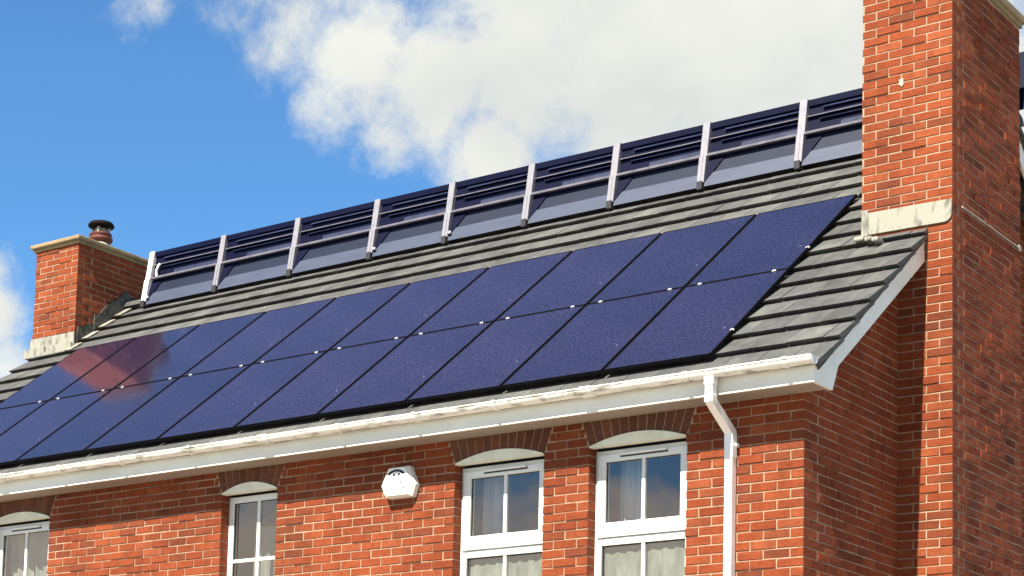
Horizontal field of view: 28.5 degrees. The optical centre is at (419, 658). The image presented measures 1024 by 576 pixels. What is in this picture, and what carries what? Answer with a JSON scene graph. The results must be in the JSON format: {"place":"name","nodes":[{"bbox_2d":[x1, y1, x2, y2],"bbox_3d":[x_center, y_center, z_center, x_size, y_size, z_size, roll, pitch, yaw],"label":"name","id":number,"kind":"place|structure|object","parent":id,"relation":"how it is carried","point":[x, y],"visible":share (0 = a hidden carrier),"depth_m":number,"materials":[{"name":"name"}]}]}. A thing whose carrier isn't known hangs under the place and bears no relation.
{"place":"outdoors","nodes":[
{"label":"outdoors","id":0,"kind":"place"},
{"bbox_2d":[0,0,1023,377],"label":"sky","id":1,"kind":"structure","parent":0,"point":[169,123],"materials":[{"name":"blue"}]},
{"label":"ground","id":2,"kind":"structure","parent":0,"visible":0},
{"bbox_2d":[0,0,1023,575],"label":"brick house","id":3,"kind":"structure","parent":2,"relation":"on","point":[846,398],"depth_m":16.78,"materials":[{"name":"brick"}]},
{"bbox_2d":[0,512,49,575],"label":"window","id":4,"kind":"structure","parent":3,"relation":"in","point":[28,532],"depth_m":20.49,"materials":[{"name":"white plastic"}]},
{"bbox_2d":[222,482,277,575],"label":"window","id":5,"kind":"structure","parent":3,"relation":"in","point":[248,492],"depth_m":18.63,"materials":[{"name":"white plastic"}]},
{"bbox_2d":[382,466,419,499],"bbox_3d":[-0.164,-1.519,17.314,0.350,0.270,0.104,-3,-8,37],"label":"alarm box","id":6,"kind":"object","parent":3,"relation":"attached to","point":[401,482],"visible":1,"depth_m":17.26,"materials":[{"name":"plastic"}]},
{"bbox_2d":[0,193,859,465],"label":"mounting rail","id":7,"kind":"object","parent":3,"relation":"attached to","point":[615,370],"visible":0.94,"depth_m":17.78,"materials":[{"name":"black metal"}]},
{"bbox_2d":[0,401,47,434],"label":"solar panel","id":8,"kind":"object","parent":7,"relation":"attached to","point":[10,417],"visible":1,"depth_m":22.11,"materials":[{"name":"blue glass"}]},
{"bbox_2d":[0,389,111,463],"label":"solar panel","id":9,"kind":"object","parent":7,"relation":"attached to","point":[21,438],"visible":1,"depth_m":21.33,"materials":[{"name":"blue glass"}]},
{"bbox_2d":[0,337,136,408],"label":"solar panel","id":10,"kind":"object","parent":7,"relation":"attached to","point":[62,375],"visible":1,"depth_m":23.00,"materials":[{"name":"blue glass"}]},
{"bbox_2d":[16,377,178,460],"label":"solar panel","id":11,"kind":"object","parent":7,"relation":"attached to","point":[96,421],"visible":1,"depth_m":20.63,"materials":[{"name":"blue glass"}]},
{"bbox_2d":[50,324,199,399],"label":"solar panel","id":12,"kind":"object","parent":7,"relation":"attached to","point":[120,366],"visible":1,"depth_m":22.39,"materials":[{"name":"blue glass"}]},
{"bbox_2d":[85,364,250,450],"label":"solar panel","id":13,"kind":"object","parent":7,"relation":"attached to","point":[156,417],"visible":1,"depth_m":20.02,"materials":[{"name":"blue glass"}]},
{"bbox_2d":[114,311,265,388],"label":"solar panel","id":14,"kind":"object","parent":7,"relation":"attached to","point":[189,351],"visible":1,"depth_m":21.78,"materials":[{"name":"blue glass"}]},
{"bbox_2d":[158,351,326,439],"bbox_3d":[-1.697,-2.554,19.465,0.976,0.041,1.664,-3,30,37],"label":"solar panel","id":15,"kind":"object","parent":7,"relation":"attached to","point":[242,396],"visible":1,"depth_m":19.42,"materials":[{"name":"blue glass"}]},
{"bbox_2d":[182,297,335,376],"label":"solar panel","id":16,"kind":"object","parent":7,"relation":"attached to","point":[259,337],"visible":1,"depth_m":21.18,"materials":[{"name":"blue glass"}]},
{"bbox_2d":[235,337,407,427],"bbox_3d":[-0.901,-2.598,18.861,0.976,0.041,1.664,-3,30,37],"label":"solar panel","id":17,"kind":"object","parent":7,"relation":"attached to","point":[321,383],"visible":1,"depth_m":18.81,"materials":[{"name":"blue glass"}]},
{"bbox_2d":[253,282,410,363],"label":"solar panel","id":18,"kind":"object","parent":7,"relation":"attached to","point":[329,326],"visible":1,"depth_m":20.57,"materials":[{"name":"blue glass"}]},
{"bbox_2d":[318,321,492,414],"bbox_3d":[-0.106,-2.643,18.257,0.976,0.041,1.664,-3,30,37],"label":"solar panel","id":19,"kind":"object","parent":7,"relation":"attached to","point":[406,369],"visible":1,"depth_m":18.21,"materials":[{"name":"blue glass"}]},
{"bbox_2d":[330,267,488,349],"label":"solar panel","id":20,"kind":"object","parent":7,"relation":"attached to","point":[409,309],"visible":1,"depth_m":19.97,"materials":[{"name":"blue glass"}]},
{"bbox_2d":[410,250,572,335],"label":"solar panel","id":21,"kind":"object","parent":7,"relation":"attached to","point":[493,293],"visible":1,"depth_m":19.36,"materials":[{"name":"blue glass"}]},
{"bbox_2d":[406,305,584,400],"bbox_3d":[0.690,-2.687,17.653,0.976,0.041,1.664,-3,30,37],"label":"solar panel","id":22,"kind":"object","parent":7,"relation":"attached to","point":[496,353],"visible":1,"depth_m":17.60,"materials":[{"name":"blue glass"}]},
{"bbox_2d":[497,233,661,319],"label":"solar panel","id":23,"kind":"object","parent":7,"relation":"attached to","point":[582,276],"visible":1,"depth_m":18.76,"materials":[{"name":"blue glass"}]},
{"bbox_2d":[501,287,683,386],"bbox_3d":[1.486,-2.732,17.049,0.976,0.041,1.664,-3,30,37],"label":"solar panel","id":24,"kind":"object","parent":7,"relation":"attached to","point":[600,336],"visible":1,"depth_m":17.00,"materials":[{"name":"blue glass"}]},
{"bbox_2d":[588,214,755,303],"bbox_3d":[2.302,-3.611,18.189,0.976,0.033,1.650,-3,30,37],"label":"solar panel","id":25,"kind":"object","parent":7,"relation":"attached to","point":[678,258],"visible":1,"depth_m":18.15,"materials":[{"name":"blue glass"}]},
{"bbox_2d":[603,268,788,370],"bbox_3d":[2.286,-2.777,16.441,0.988,0.041,1.664,-3,30,37],"label":"solar panel","id":26,"kind":"object","parent":7,"relation":"attached to","point":[701,319],"visible":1,"depth_m":16.39,"materials":[{"name":"blue glass"}]},
{"bbox_2d":[686,194,857,286],"bbox_3d":[3.102,-3.657,17.581,0.988,0.037,1.650,-3,30,37],"label":"solar panel","id":27,"kind":"object","parent":7,"relation":"attached to","point":[777,239],"visible":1,"depth_m":17.54,"materials":[{"name":"blue glass"}]},
{"bbox_2d":[455,448,543,575],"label":"window","id":28,"kind":"structure","parent":3,"relation":"in","point":[496,552],"depth_m":16.85,"materials":[{"name":"white plastic"}]},
{"bbox_2d":[140,52,1023,308],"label":"solar collectors","id":29,"kind":"object","parent":3,"relation":"on","point":[800,135],"visible":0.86,"depth_m":21.39,"materials":[{"name":"glass"}]},
{"bbox_2d":[589,430,686,575],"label":"window","id":30,"kind":"structure","parent":3,"relation":"in","point":[636,545],"depth_m":16.03,"materials":[{"name":"white plastic"}]}
]}

